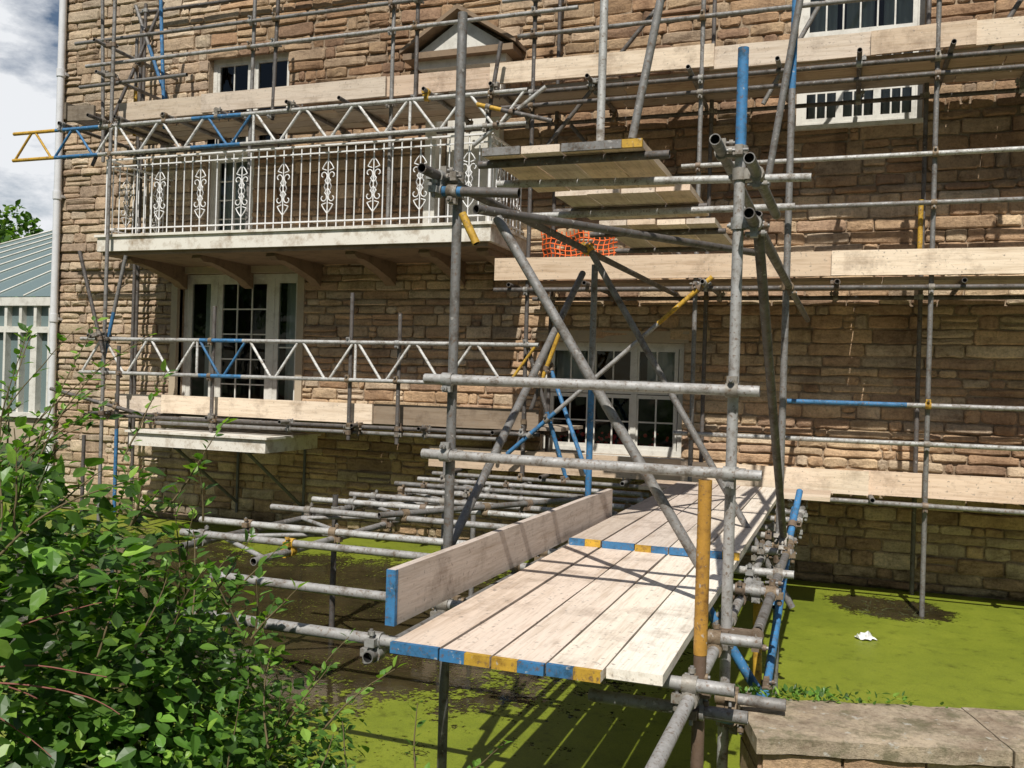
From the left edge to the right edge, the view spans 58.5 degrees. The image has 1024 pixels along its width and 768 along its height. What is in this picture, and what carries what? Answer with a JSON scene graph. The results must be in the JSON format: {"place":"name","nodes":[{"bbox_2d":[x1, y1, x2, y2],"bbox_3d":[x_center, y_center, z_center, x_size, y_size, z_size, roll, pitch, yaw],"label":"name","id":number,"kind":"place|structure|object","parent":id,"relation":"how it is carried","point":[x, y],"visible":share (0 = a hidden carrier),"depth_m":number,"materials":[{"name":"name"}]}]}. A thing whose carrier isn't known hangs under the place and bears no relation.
{"place":"outdoors","nodes":[
{"label":"outdoors","id":0,"kind":"place"},
{"bbox_2d":[0,444,45,766],"bbox_3d":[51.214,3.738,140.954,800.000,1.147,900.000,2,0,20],"label":"ground","id":1,"kind":"structure","parent":0,"point":[20,458],"depth_m":15.51,"materials":[{"name":"green plant"}]},
{"bbox_2d":[0,199,49,296],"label":"tree","id":2,"kind":"object","parent":1,"relation":"on","point":[7,233],"visible":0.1,"depth_m":49.38,"materials":[{"name":"green plant"}]},
{"bbox_2d":[0,230,51,445],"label":"conservatory","id":3,"kind":"object","parent":1,"relation":"on","point":[25,266],"visible":0.13,"depth_m":19.98,"materials":[{"name":"white paint"}]},
{"bbox_2d":[0,316,511,767],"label":"bush","id":4,"kind":"object","parent":1,"relation":"on","point":[60,708],"visible":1,"depth_m":3.13,"materials":[{"name":"green plant"}]},
{"bbox_2d":[168,0,830,767],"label":"scaffold walkway","id":5,"kind":"structure","parent":1,"relation":"on","point":[628,592],"depth_m":4.66,"materials":[{"name":"grey metal"}]},
{"bbox_2d":[53,0,1023,601],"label":"stone walls","id":6,"kind":"structure","parent":1,"relation":"on","point":[827,336],"depth_m":11.26,"materials":[{"name":"brown stone"}]},
{"bbox_2d":[44,0,69,498],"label":"downpipe","id":7,"kind":"object","parent":6,"relation":"attached to","point":[58,196],"visible":0.73,"depth_m":14.13,"materials":[{"name":"paint"}]},
{"bbox_2d":[125,427,320,515],"bbox_3d":[-3.735,1.234,12.184,2.160,1.210,1.590,2,0,20],"label":"door canopy","id":8,"kind":"object","parent":6,"relation":"attached to","point":[249,443],"visible":0.86,"depth_m":11.65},
{"bbox_2d":[94,132,526,288],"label":"balcony","id":9,"kind":"structure","parent":6,"relation":"attached to","point":[381,251],"depth_m":11.52,"materials":[{"name":"metal"}]},
{"bbox_2d":[421,23,499,51],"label":"pediment","id":10,"kind":"structure","parent":6,"relation":"attached to","point":[476,36],"depth_m":11.74,"materials":[{"name":"paint"}]},
{"bbox_2d":[399,4,525,67],"bbox_3d":[-0.624,-4.491,11.774,1.600,0.640,0.450,2,0,20],"label":"pediment moulding","id":11,"kind":"object","parent":6,"relation":"attached to","point":[513,47],"visible":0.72,"depth_m":11.64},
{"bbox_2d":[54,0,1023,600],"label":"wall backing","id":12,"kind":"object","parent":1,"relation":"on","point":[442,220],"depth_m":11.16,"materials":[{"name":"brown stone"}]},
{"bbox_2d":[170,0,924,459],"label":"window frames","id":13,"kind":"structure","parent":12,"relation":"attached to","point":[274,282],"depth_m":11.90,"materials":[{"name":"white wood"}]},
{"bbox_2d":[192,0,912,446],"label":"room interiors","id":14,"kind":"object","parent":12,"relation":"attached to","point":[620,370],"visible":0.07,"depth_m":13.88,"materials":[{"name":"black"}]},
{"bbox_2d":[204,0,912,399],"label":"curtains","id":15,"kind":"object","parent":12,"relation":"attached to","point":[904,14],"visible":0.2,"depth_m":11.27,"materials":[{"name":"white fabric"}]},
{"bbox_2d":[740,727,1013,767],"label":"wall blocks","id":16,"kind":"structure","parent":1,"relation":"on","point":[750,757],"depth_m":3.73,"materials":[{"name":"beige stone"}]},
{"bbox_2d":[737,697,1023,767],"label":"coping","id":17,"kind":"object","parent":16,"relation":"on","point":[902,733],"visible":0.94,"depth_m":3.80,"materials":[{"name":"stone"}]},
{"bbox_2d":[735,682,999,707],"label":"wall weeds","id":18,"kind":"object","parent":17,"relation":"on","point":[818,692],"depth_m":4.19,"materials":[{"name":"green plant"}]},
{"bbox_2d":[0,0,58,237],"label":"sky","id":19,"kind":"structure","parent":0,"point":[28,28],"materials":[{"name":"white"}]},
{"bbox_2d":[167,265,688,432],"bbox_3d":[-1.454,-0.404,12.229,7.600,2.420,0.120,2,0,20],"label":"door surround","id":20,"kind":"object","parent":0,"point":[629,337],"visible":0.39,"depth_m":12.73,"materials":[{"name":"beige stone"}]},
{"bbox_2d":[0,526,960,763],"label":"pond water","id":21,"kind":"structure","parent":0,"point":[415,673],"depth_m":7.65,"materials":[{"name":"brown liquid"}]},
{"bbox_2d":[0,502,1023,767],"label":"duckweed","id":22,"kind":"object","parent":21,"relation":"on","point":[972,656],"depth_m":6.71,"materials":[{"name":"green plant"}]},
{"bbox_2d":[855,631,876,639],"bbox_3d":[3.099,2.203,8.022,0.154,0.057,0.168,2,0,-24],"label":"plastic bag","id":23,"kind":"object","parent":22,"relation":"on","point":[865,635],"visible":1,"depth_m":7.99,"materials":[{"name":"white plastic"}]},
{"bbox_2d":[12,0,1023,616],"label":"facade scaffolding","id":24,"kind":"object","parent":21,"relation":"in","point":[860,62],"visible":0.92,"depth_m":10.29,"materials":[{"name":"grey metal"}]},
{"bbox_2d":[541,229,617,256],"bbox_3d":[0.760,-1.493,10.328,0.908,0.534,0.114,2,0,20],"label":"orange netting","id":25,"kind":"object","parent":24,"relation":"attached to","point":[580,253],"visible":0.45,"depth_m":10.36,"materials":[{"name":"orange plastic"}]},
{"bbox_2d":[845,597,932,618],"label":"pond plants","id":26,"kind":"object","parent":21,"relation":"on","point":[889,608],"visible":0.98,"depth_m":9.10,"materials":[{"name":"green plant"}]},
{"bbox_2d":[557,430,668,445],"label":"window box flowers","id":27,"kind":"object","parent":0,"point":[609,436],"visible":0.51,"depth_m":11.47,"materials":[{"name":"plant"}]}
]}

